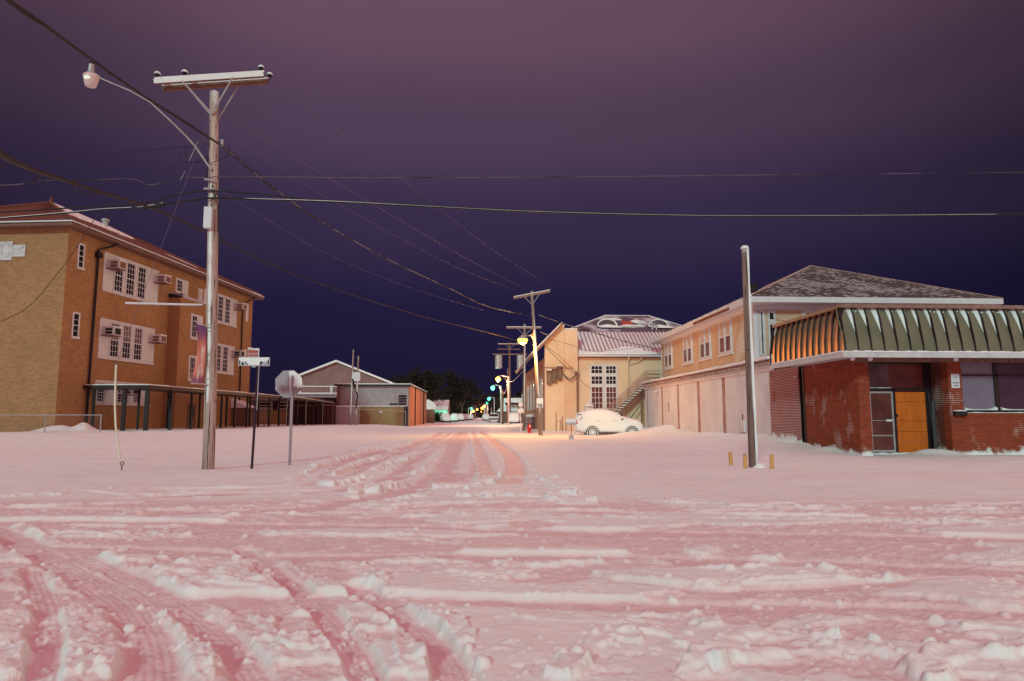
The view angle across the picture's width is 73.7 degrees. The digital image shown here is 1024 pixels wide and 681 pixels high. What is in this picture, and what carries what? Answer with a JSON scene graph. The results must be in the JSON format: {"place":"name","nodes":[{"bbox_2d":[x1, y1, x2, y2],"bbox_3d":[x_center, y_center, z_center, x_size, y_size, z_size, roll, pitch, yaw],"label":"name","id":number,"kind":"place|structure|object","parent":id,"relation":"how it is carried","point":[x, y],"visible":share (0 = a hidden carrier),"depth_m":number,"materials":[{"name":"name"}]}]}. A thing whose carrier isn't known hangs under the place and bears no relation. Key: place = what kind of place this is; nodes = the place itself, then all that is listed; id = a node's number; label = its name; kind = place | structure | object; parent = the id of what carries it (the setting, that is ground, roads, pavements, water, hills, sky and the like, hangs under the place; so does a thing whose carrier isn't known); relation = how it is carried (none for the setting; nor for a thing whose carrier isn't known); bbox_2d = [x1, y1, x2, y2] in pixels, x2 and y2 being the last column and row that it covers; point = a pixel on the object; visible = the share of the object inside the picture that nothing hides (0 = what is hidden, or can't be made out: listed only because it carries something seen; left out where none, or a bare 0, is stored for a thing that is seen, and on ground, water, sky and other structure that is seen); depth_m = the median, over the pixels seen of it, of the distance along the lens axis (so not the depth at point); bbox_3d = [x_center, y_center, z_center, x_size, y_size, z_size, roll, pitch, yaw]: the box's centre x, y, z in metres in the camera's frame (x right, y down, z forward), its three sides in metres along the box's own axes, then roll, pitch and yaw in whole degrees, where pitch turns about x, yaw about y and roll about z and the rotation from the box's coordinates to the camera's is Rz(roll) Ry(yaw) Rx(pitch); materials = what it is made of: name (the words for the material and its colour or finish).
{"place":"outdoors","nodes":[
{"label":"outdoors","id":0,"kind":"place"},
{"bbox_2d":[0,418,1023,680],"bbox_3d":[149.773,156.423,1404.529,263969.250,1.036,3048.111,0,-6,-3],"label":"snowy ground","id":1,"kind":"structure","parent":0,"point":[474,550],"depth_m":6.55,"materials":[{"name":"white snow"}]},
{"bbox_2d":[0,414,101,432],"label":"chain link fence","id":2,"kind":"object","parent":1,"relation":"on","point":[100,418],"visible":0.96,"depth_m":43.55,"materials":[{"name":"metal"}]},
{"bbox_2d":[0,197,263,431],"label":"school building","id":3,"kind":"structure","parent":1,"relation":"on","point":[63,336],"depth_m":50.96,"materials":[{"name":"brick"}]},
{"bbox_2d":[70,311,80,338],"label":"window","id":4,"kind":"structure","parent":3,"relation":"in","point":[75,327],"depth_m":48.22,"materials":[{"name":"white paint"}]},
{"bbox_2d":[76,242,85,270],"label":"window","id":5,"kind":"structure","parent":3,"relation":"in","point":[81,247],"depth_m":48.78,"materials":[{"name":"white paint"}]},
{"bbox_2d":[94,380,150,405],"bbox_3d":[-30.365,4.172,53.466,0.160,1.833,6.900,0,-6,4],"label":"window","id":6,"kind":"structure","parent":3,"relation":"in","point":[103,397],"depth_m":52.10,"materials":[{"name":"white paint"}]},
{"bbox_2d":[97,317,155,364],"bbox_3d":[-30.354,0.179,54.069,0.160,3.043,7.020,0,-6,4],"label":"window","id":7,"kind":"structure","parent":3,"relation":"in","point":[136,348],"depth_m":53.95,"materials":[{"name":"white paint"}]},
{"bbox_2d":[101,252,159,305],"bbox_3d":[-30.350,-4.825,54.673,0.160,2.983,7.120,0,-6,4],"label":"window","id":8,"kind":"structure","parent":3,"relation":"in","point":[131,283],"depth_m":54.52,"materials":[{"name":"white paint"}]},
{"bbox_2d":[175,277,188,296],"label":"window","id":9,"kind":"structure","parent":3,"relation":"in","point":[181,286],"depth_m":61.73,"materials":[{"name":"white paint"}]},
{"bbox_2d":[186,403,196,427],"bbox_3d":[-28.791,6.839,61.329,0.060,2.400,1.400,0,-6,4],"label":"door","id":10,"kind":"structure","parent":3,"relation":"in","point":[194,404],"depth_m":61.46,"materials":[{"name":"brown wood"}]},
{"bbox_2d":[187,355,196,381],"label":"window","id":11,"kind":"structure","parent":3,"relation":"in","point":[192,359],"depth_m":61.31,"materials":[{"name":"white paint"}]},
{"bbox_2d":[190,313,202,339],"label":"window","id":12,"kind":"structure","parent":3,"relation":"in","point":[193,332],"depth_m":61.91,"materials":[{"name":"white paint"}]},
{"bbox_2d":[198,288,202,300],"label":"window","id":13,"kind":"structure","parent":3,"relation":"in","point":[200,291],"depth_m":64.95,"materials":[{"name":"white paint"}]},
{"bbox_2d":[203,289,237,327],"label":"window","id":14,"kind":"structure","parent":3,"relation":"in","point":[227,315],"depth_m":70.00,"materials":[{"name":"white paint"}]},
{"bbox_2d":[217,343,234,374],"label":"window","id":15,"kind":"structure","parent":3,"relation":"in","point":[225,363],"depth_m":69.69,"materials":[{"name":"white paint"}]},
{"bbox_2d":[83,61,272,468],"bbox_3d":[-8.825,-2.057,17.768,4.538,11.504,0.675,3,-7,-25],"label":"utility pole","id":16,"kind":"object","parent":1,"relation":"on","point":[182,82],"visible":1,"depth_m":18.08,"materials":[{"name":"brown wood"}]},
{"bbox_2d":[0,144,209,165],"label":"overhead cable","id":17,"kind":"object","parent":16,"relation":"attached to","point":[102,154],"visible":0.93,"depth_m":15.35,"materials":[{"name":"black rubber"}]},
{"bbox_2d":[5,0,220,145],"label":"overhead cable","id":18,"kind":"object","parent":16,"relation":"attached to","point":[24,10],"visible":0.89,"depth_m":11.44,"materials":[{"name":"black rubber"}]},
{"bbox_2d":[114,121,209,469],"bbox_3d":[-9.046,-1.424,17.627,1.901,9.609,0.730,0,-6,-3],"label":"guy wire","id":19,"kind":"object","parent":16,"relation":"attached to","point":[115,417],"visible":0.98,"depth_m":17.11,"materials":[{"name":"galvanised steel"},{"name":"pale yellow plastic"}]},
{"bbox_2d":[123,199,200,209],"bbox_3d":[-9.180,-3.575,17.874,1.941,0.334,0.108,1,-6,-6],"label":"overhead cable","id":20,"kind":"object","parent":16,"relation":"attached to","point":[163,203],"visible":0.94,"depth_m":17.87,"materials":[{"name":"black rubber"}]},
{"bbox_2d":[124,290,203,311],"bbox_3d":[-9.167,-1.037,17.963,2.130,0.578,0.107,0,-6,3],"label":"banner arm","id":21,"kind":"object","parent":16,"relation":"attached to","point":[148,303],"visible":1,"depth_m":17.94},
{"bbox_2d":[190,320,209,384],"bbox_3d":[-8.051,0.312,17.648,0.422,1.673,0.050,2,-7,-19],"label":"street banner","id":22,"kind":"object","parent":16,"relation":"attached to","point":[198,375],"visible":1,"depth_m":17.65,"materials":[{"name":"fabric"}]},
{"bbox_2d":[0,149,516,340],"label":"overhead cable","id":23,"kind":"object","parent":16,"relation":"attached to","point":[9,159],"visible":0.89,"depth_m":13.90,"materials":[{"name":"black rubber"}]},
{"bbox_2d":[170,86,512,289],"bbox_3d":[-5.056,-4.915,33.073,1.610,0.888,31.297,-2,-7,17],"label":"power line","id":24,"kind":"object","parent":16,"relation":"attached to","point":[327,197],"visible":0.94,"depth_m":25.84,"materials":[{"name":"black metal"}]},
{"bbox_2d":[223,192,480,309],"bbox_3d":[-5.131,-2.910,31.480,0.667,0.972,26.786,-1,-6,13],"label":"power line","id":25,"kind":"object","parent":16,"relation":"attached to","point":[320,250],"visible":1,"depth_m":24.36,"materials":[{"name":"black rubber"}]},
{"bbox_2d":[196,83,514,283],"bbox_3d":[-4.829,-5.558,33.424,2.074,1.235,31.121,-2,-7,18],"label":"power line","id":26,"kind":"object","parent":16,"relation":"attached to","point":[341,185],"visible":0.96,"depth_m":26.18,"materials":[{"name":"black metal"}]},
{"bbox_2d":[221,146,532,316],"bbox_3d":[-4.380,-3.507,33.394,2.526,0.544,30.832,-2,-7,17],"label":"overhead cable","id":27,"kind":"object","parent":16,"relation":"attached to","point":[225,149],"visible":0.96,"depth_m":27.39,"materials":[{"name":"black rubber-coated cable"}]},
{"bbox_2d":[269,75,548,284],"bbox_3d":[-2.422,-5.731,33.665,0.861,0.527,30.420,-2,-7,18],"label":"power line","id":28,"kind":"object","parent":16,"relation":"attached to","point":[394,173],"visible":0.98,"depth_m":26.86,"materials":[{"name":"black metal"}]},
{"bbox_2d":[0,197,1023,218],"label":"overhead cable","id":29,"kind":"object","parent":16,"relation":"attached to","point":[512,210],"visible":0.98,"depth_m":18.71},
{"bbox_2d":[0,209,102,321],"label":"overhead cable","id":30,"kind":"object","parent":29,"relation":"attached to","point":[59,271],"visible":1,"depth_m":25.06,"materials":[{"name":"black rubber"}]},
{"bbox_2d":[140,204,164,213],"bbox_3d":[-9.396,-3.461,17.845,0.573,0.338,0.090,1,-6,-13],"label":"splice case","id":31,"kind":"object","parent":29,"relation":"hanging from","point":[153,206],"visible":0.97,"depth_m":17.83,"materials":[{"name":"black metal"}]},
{"bbox_2d":[0,190,1023,214],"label":"overhead cable","id":32,"kind":"object","parent":16,"relation":"attached to","point":[427,205],"visible":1,"depth_m":18.40,"materials":[{"name":"black rubber"}]},
{"bbox_2d":[0,172,1023,185],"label":"overhead cable","id":33,"kind":"object","parent":16,"relation":"attached to","point":[509,177],"visible":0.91,"depth_m":18.88,"materials":[{"name":"black rubber"}]},
{"bbox_2d":[83,384,336,430],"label":"covered walkway","id":34,"kind":"structure","parent":1,"relation":"on","point":[168,389],"depth_m":55.16,"materials":[{"name":"paint"}]},
{"bbox_2d":[231,399,253,425],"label":"garden shed","id":35,"kind":"structure","parent":1,"relation":"on","point":[240,413],"depth_m":71.06,"materials":[{"name":"brown wood"}]},
{"bbox_2d":[238,348,269,468],"bbox_3d":[-6.780,1.900,17.820,0.810,3.446,0.108,0,-6,-3],"label":"street name sign","id":36,"kind":"object","parent":1,"relation":"on","point":[254,359],"visible":0.99,"depth_m":17.91,"materials":[{"name":"white metal"}]},
{"bbox_2d":[259,407,267,426],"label":"gate","id":37,"kind":"structure","parent":1,"relation":"on","point":[264,417],"depth_m":68.96,"materials":[{"name":"brown metal"}]},
{"bbox_2d":[275,370,302,464],"bbox_3d":[-6.357,2.312,19.316,0.771,2.954,0.042,0,-6,-3],"label":"stop sign","id":38,"kind":"object","parent":1,"relation":"on","point":[288,383],"visible":0.88,"depth_m":19.43,"materials":[{"name":"metal"}]},
{"bbox_2d":[251,398,333,423],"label":"classroom block","id":39,"kind":"structure","parent":1,"relation":"on","point":[274,410],"depth_m":86.09,"materials":[{"name":"beige brick"}]},
{"bbox_2d":[260,402,272,409],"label":"window","id":40,"kind":"structure","parent":39,"relation":"in","point":[262,404],"depth_m":86.06,"materials":[{"name":"white paint"}]},
{"bbox_2d":[277,402,289,409],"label":"window","id":41,"kind":"structure","parent":39,"relation":"in","point":[283,405],"depth_m":86.16,"materials":[{"name":"white paint"}]},
{"bbox_2d":[289,403,335,424],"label":"sheet metal fence","id":42,"kind":"object","parent":1,"relation":"on","point":[329,414],"visible":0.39,"depth_m":84.39,"materials":[{"name":"brown metal"}]},
{"bbox_2d":[298,392,336,402],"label":"gym annex","id":43,"kind":"object","parent":1,"relation":"on","point":[330,396],"visible":0.15,"depth_m":102.26,"materials":[{"name":"paint"}]},
{"bbox_2d":[296,360,392,396],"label":"gym building","id":44,"kind":"structure","parent":1,"relation":"on","point":[325,378],"depth_m":113.59,"materials":[{"name":"white paint"}]},
{"bbox_2d":[336,406,360,424],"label":"storage box","id":45,"kind":"object","parent":1,"relation":"on","point":[342,415],"visible":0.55,"depth_m":85.56,"materials":[{"name":"white paint"}]},
{"bbox_2d":[349,350,359,424],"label":"utility pole","id":46,"kind":"object","parent":1,"relation":"on","point":[355,376],"visible":0.83,"depth_m":79.01,"materials":[{"name":"white paint"}]},
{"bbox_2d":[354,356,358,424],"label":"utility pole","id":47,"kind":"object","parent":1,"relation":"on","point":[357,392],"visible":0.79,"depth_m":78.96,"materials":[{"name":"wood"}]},
{"bbox_2d":[334,383,427,425],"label":"flat roofed building","id":48,"kind":"structure","parent":1,"relation":"on","point":[397,399],"depth_m":88.92,"materials":[{"name":"beige brick"}]},
{"bbox_2d":[390,395,406,404],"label":"louvre window","id":49,"kind":"structure","parent":48,"relation":"in","point":[400,399],"depth_m":89.05,"materials":[{"name":"grey glass"}]},
{"bbox_2d":[404,406,407,425],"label":"door","id":50,"kind":"structure","parent":48,"relation":"in","point":[405,407],"depth_m":88.75,"materials":[{"name":"paint"}]},
{"bbox_2d":[357,409,405,426],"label":"chain link fence","id":51,"kind":"object","parent":1,"relation":"on","point":[384,416],"visible":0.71,"depth_m":84.79,"materials":[{"name":"metal"}]},
{"bbox_2d":[386,376,413,384],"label":"oak tree","id":52,"kind":"object","parent":1,"relation":"on","point":[397,381],"visible":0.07,"depth_m":173.43,"materials":[{"name":"green plant"}]},
{"bbox_2d":[394,366,444,396],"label":"oak tree","id":53,"kind":"object","parent":1,"relation":"on","point":[426,385],"visible":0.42,"depth_m":187.49,"materials":[{"name":"green plant"}]},
{"bbox_2d":[426,399,436,422],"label":"snowy shed","id":54,"kind":"structure","parent":1,"relation":"on","point":[431,407],"depth_m":128.59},
{"bbox_2d":[425,389,446,401],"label":"oak tree","id":55,"kind":"object","parent":1,"relation":"on","point":[435,397],"visible":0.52,"depth_m":158.17,"materials":[{"name":"green plant"}]},
{"bbox_2d":[435,411,444,421],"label":"dark bush","id":56,"kind":"object","parent":1,"relation":"on","point":[437,418],"visible":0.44,"depth_m":148.08,"materials":[{"name":"green plant"}]},
{"bbox_2d":[434,400,449,414],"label":"green lit porch","id":57,"kind":"object","parent":1,"relation":"on","point":[442,406],"visible":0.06,"depth_m":159.89,"materials":[{"name":"white paint"}]},
{"bbox_2d":[421,370,466,403],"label":"oak tree","id":58,"kind":"object","parent":1,"relation":"on","point":[450,381],"visible":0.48,"depth_m":212.54,"materials":[{"name":"green plant"}]},
{"bbox_2d":[440,413,450,421],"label":"snowed car","id":59,"kind":"object","parent":1,"relation":"on","point":[445,417],"visible":0.98,"depth_m":144.81,"materials":[{"name":"white"}]},
{"bbox_2d":[451,413,457,421],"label":"snowed car","id":60,"kind":"object","parent":1,"relation":"on","point":[454,417],"visible":0.84,"depth_m":159.24,"materials":[{"name":"white"}]},
{"bbox_2d":[446,376,480,413],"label":"oak tree","id":61,"kind":"object","parent":1,"relation":"on","point":[467,385],"visible":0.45,"depth_m":252.74,"materials":[{"name":"green plant"}]},
{"bbox_2d":[467,385,487,418],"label":"oak tree","id":62,"kind":"object","parent":1,"relation":"on","point":[478,401],"visible":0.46,"depth_m":327.42,"materials":[{"name":"green plant"}]},
{"bbox_2d":[449,389,522,417],"bbox_3d":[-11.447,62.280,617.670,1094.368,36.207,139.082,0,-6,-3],"label":"woods","id":63,"kind":"object","parent":1,"relation":"on","point":[455,408],"depth_m":563.70,"materials":[{"name":"plant"}]},
{"bbox_2d":[489,413,498,422],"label":"snowed pickup","id":64,"kind":"object","parent":1,"relation":"on","point":[493,417],"visible":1,"depth_m":143.10,"materials":[{"name":"white metal"}]},
{"bbox_2d":[485,392,507,413],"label":"oak tree","id":65,"kind":"object","parent":1,"relation":"on","point":[490,402],"visible":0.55,"depth_m":227.86,"materials":[{"name":"green plant"}]},
{"bbox_2d":[491,385,501,422],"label":"street lamp","id":66,"kind":"object","parent":1,"relation":"on","point":[493,387],"visible":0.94,"depth_m":126.50,"materials":[{"name":"metal"}]},
{"bbox_2d":[496,375,508,425],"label":"street lamp","id":67,"kind":"object","parent":1,"relation":"on","point":[498,378],"visible":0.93,"depth_m":97.73,"materials":[{"name":"metal"}]},
{"bbox_2d":[501,390,503,423],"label":"wooden post","id":68,"kind":"object","parent":1,"relation":"on","point":[502,419],"visible":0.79,"depth_m":116.31,"materials":[{"name":"wood"}]},
{"bbox_2d":[493,342,526,413],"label":"utility pole","id":69,"kind":"object","parent":1,"relation":"on","point":[498,361],"visible":0.77,"depth_m":118.79,"materials":[{"name":"wood"}]},
{"bbox_2d":[497,403,522,422],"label":"house","id":70,"kind":"structure","parent":1,"relation":"on","point":[513,408],"depth_m":127.07,"materials":[{"name":"white"}]},
{"bbox_2d":[504,394,522,422],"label":"carport","id":71,"kind":"object","parent":1,"relation":"on","point":[515,401],"visible":0.24,"depth_m":125.64,"materials":[{"name":"paint"}]},
{"bbox_2d":[509,412,521,423],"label":"snowed car","id":72,"kind":"object","parent":1,"relation":"on","point":[514,417],"visible":0.84,"depth_m":115.17,"materials":[{"name":"white"}]},
{"bbox_2d":[518,402,523,432],"bbox_3d":[0.689,6.287,54.730,0.480,2.646,0.095,0,-6,-3],"label":"traffic sign","id":73,"kind":"object","parent":1,"relation":"on","point":[520,405],"visible":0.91,"depth_m":54.76,"materials":[{"name":"white metal"}]},
{"bbox_2d":[506,324,540,430],"bbox_3d":[1.145,3.653,64.807,3.362,10.502,0.343,0,-6,-4],"label":"utility pole","id":74,"kind":"object","parent":1,"relation":"on","point":[524,327],"visible":0.92,"depth_m":64.83,"materials":[{"name":"wood"}]},
{"bbox_2d":[526,414,534,428],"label":"trash can","id":75,"kind":"object","parent":1,"relation":"on","point":[530,418],"visible":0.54,"depth_m":67.34,"materials":[{"name":"grey metal"}]},
{"bbox_2d":[513,288,549,435],"bbox_3d":[1.466,1.583,47.108,2.625,10.736,1.070,1,-6,-9],"label":"utility pole","id":76,"kind":"object","parent":1,"relation":"on","point":[522,339],"visible":0.97,"depth_m":47.52,"materials":[{"name":"wood"}]},
{"bbox_2d":[539,315,655,348],"bbox_3d":[6.547,-0.513,52.708,13.008,1.596,1.178,5,-8,-39],"label":"overhead cable","id":77,"kind":"object","parent":76,"relation":"attached to","point":[596,333],"visible":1,"depth_m":53.40,"materials":[{"name":"black rubber"}]},
{"bbox_2d":[537,398,542,435],"bbox_3d":[1.913,5.636,46.875,0.460,3.320,0.185,0,-6,-3],"label":"speed sign","id":78,"kind":"object","parent":1,"relation":"on","point":[539,402],"visible":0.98,"depth_m":46.94,"materials":[{"name":"white metal"}]},
{"bbox_2d":[566,419,575,439],"bbox_3d":[3.581,5.378,41.218,0.620,1.280,0.260,0,-6,-3],"label":"mailbox","id":79,"kind":"object","parent":1,"relation":"on","point":[571,422],"visible":0.92,"depth_m":41.22,"materials":[{"name":"metal"}]},
{"bbox_2d":[515,315,680,430],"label":"stucco church","id":80,"kind":"structure","parent":1,"relation":"on","point":[604,374],"depth_m":57.50,"materials":[{"name":"paint"}]},
{"bbox_2d":[527,387,528,410],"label":"window","id":81,"kind":"structure","parent":80,"relation":"in","point":[527,387],"depth_m":76.02,"materials":[{"name":"grey glass"}]},
{"bbox_2d":[530,385,531,409],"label":"window","id":82,"kind":"structure","parent":80,"relation":"in","point":[530,385],"depth_m":71.64,"materials":[{"name":"grey glass"}]},
{"bbox_2d":[533,383,534,409],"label":"window","id":83,"kind":"structure","parent":80,"relation":"in","point":[534,383],"depth_m":67.63,"materials":[{"name":"white glass"}]},
{"bbox_2d":[540,379,542,408],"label":"window","id":84,"kind":"structure","parent":80,"relation":"in","point":[541,385],"depth_m":60.12,"materials":[{"name":"grey glass"}]},
{"bbox_2d":[546,369,551,383],"bbox_3d":[3.085,3.041,57.004,0.430,1.240,0.420,0,-6,-3],"label":"slatted cage","id":85,"kind":"object","parent":80,"relation":"attached to","point":[547,374],"visible":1,"depth_m":56.85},
{"bbox_2d":[551,368,556,381],"bbox_3d":[3.514,2.874,57.044,0.430,1.240,0.420,0,-6,-3],"label":"slatted cage","id":86,"kind":"object","parent":80,"relation":"attached to","point":[553,375],"visible":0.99,"depth_m":56.86,"materials":[{"name":"brown wood"}]},
{"bbox_2d":[590,364,603,408],"bbox_3d":[7.126,3.913,57.300,1.180,3.830,0.081,0,-6,-3],"label":"window","id":87,"kind":"structure","parent":80,"relation":"in","point":[596,370],"depth_m":57.30,"materials":[{"name":"white paint"}]},
{"bbox_2d":[604,364,617,409],"bbox_3d":[8.324,3.920,57.359,1.100,3.830,0.081,0,-6,-3],"label":"window","id":88,"kind":"structure","parent":80,"relation":"in","point":[610,370],"depth_m":57.37,"materials":[{"name":"white paint"}]},
{"bbox_2d":[574,409,642,434],"bbox_3d":[7.031,6.079,50.137,4.966,2.099,2.190,0,-6,-1],"label":"snowed car","id":89,"kind":"object","parent":1,"relation":"on","point":[595,421],"visible":0.88,"depth_m":49.24,"materials":[{"name":"white"}]},
{"bbox_2d":[606,370,660,423],"bbox_3d":[9.908,5.036,56.499,5.189,5.122,0.910,0,-6,-3],"label":"outside stair","id":90,"kind":"object","parent":1,"relation":"on","point":[635,394],"visible":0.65,"depth_m":56.34,"materials":[{"name":"wood"}]},
{"bbox_2d":[641,355,795,435],"bbox_3d":[12.129,4.259,43.822,1.910,4.877,24.760,0,-6,-3],"label":"garage row","id":91,"kind":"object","parent":1,"relation":"on","point":[712,399],"visible":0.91,"depth_m":40.06,"materials":[{"name":"wood"}]},
{"bbox_2d":[649,265,1003,377],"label":"clapboard house","id":92,"kind":"structure","parent":91,"relation":"on","point":[712,338],"depth_m":38.93,"materials":[{"name":"white paint"}]},
{"bbox_2d":[664,339,672,369],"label":"window","id":93,"kind":"structure","parent":92,"relation":"in","point":[668,353],"depth_m":53.74,"materials":[{"name":"white paint"}]},
{"bbox_2d":[682,331,692,365],"bbox_3d":[12.553,0.605,48.912,0.100,2.260,2.360,0,-6,-3],"label":"window","id":94,"kind":"structure","parent":92,"relation":"in","point":[687,339],"depth_m":48.76,"materials":[{"name":"white paint"}]},
{"bbox_2d":[699,324,711,361],"bbox_3d":[12.742,0.188,45.140,0.100,2.260,2.360,0,-6,-3],"label":"window","id":95,"kind":"structure","parent":92,"relation":"in","point":[704,332],"depth_m":45.00,"materials":[{"name":"white paint"}]},
{"bbox_2d":[718,316,732,356],"bbox_3d":[12.925,-0.219,41.467,0.100,2.260,2.360,0,-6,-3],"label":"window","id":96,"kind":"structure","parent":92,"relation":"in","point":[724,325],"depth_m":41.31,"materials":[{"name":"white paint"}]},
{"bbox_2d":[728,452,732,464],"bbox_3d":[6.000,3.343,18.717,0.134,0.578,0.106,0,-6,-3],"label":"bollard","id":97,"kind":"object","parent":1,"relation":"on","point":[730,458],"visible":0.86,"depth_m":18.69,"materials":[{"name":"yellow paint"}]},
{"bbox_2d":[743,454,747,468],"bbox_3d":[6.096,3.252,17.834,0.106,0.559,0.106,0,-6,-3],"label":"bollard","id":98,"kind":"object","parent":1,"relation":"on","point":[745,461],"visible":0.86,"depth_m":17.81,"materials":[{"name":"yellow paint"}]},
{"bbox_2d":[741,245,766,467],"bbox_3d":[6.585,0.566,18.517,0.441,6.450,0.425,2,-7,-18],"label":"wooden pole","id":99,"kind":"object","parent":1,"relation":"on","point":[751,409],"visible":0.95,"depth_m":18.48,"materials":[{"name":"wood"},{"name":"snow"}]},
{"bbox_2d":[769,454,773,468],"bbox_3d":[6.791,3.253,17.834,0.106,0.558,0.106,0,-6,-3],"label":"bollard","id":100,"kind":"object","parent":1,"relation":"on","point":[771,461],"visible":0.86,"depth_m":17.80,"materials":[{"name":"yellow paint"}]},
{"bbox_2d":[769,304,1023,455],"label":"corner store","id":101,"kind":"structure","parent":1,"relation":"on","point":[865,379],"depth_m":24.55,"materials":[{"name":"red brick"}]},
{"bbox_2d":[951,374,959,387],"bbox_3d":[15.841,1.442,24.382,0.310,0.510,0.036,0,-6,-3],"label":"wall notice","id":102,"kind":"object","parent":101,"relation":"attached to","point":[955,381],"depth_m":24.38,"materials":[{"name":"white paper"}]},
{"bbox_2d":[961,362,1023,411],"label":"shop window","id":103,"kind":"structure","parent":101,"relation":"in","point":[984,385],"depth_m":24.60,"materials":[{"name":"glass"}]},
{"bbox_2d":[0,0,1023,408],"label":"sky","id":104,"kind":"structure","parent":0,"point":[552,89],"materials":[{"name":"purple"}]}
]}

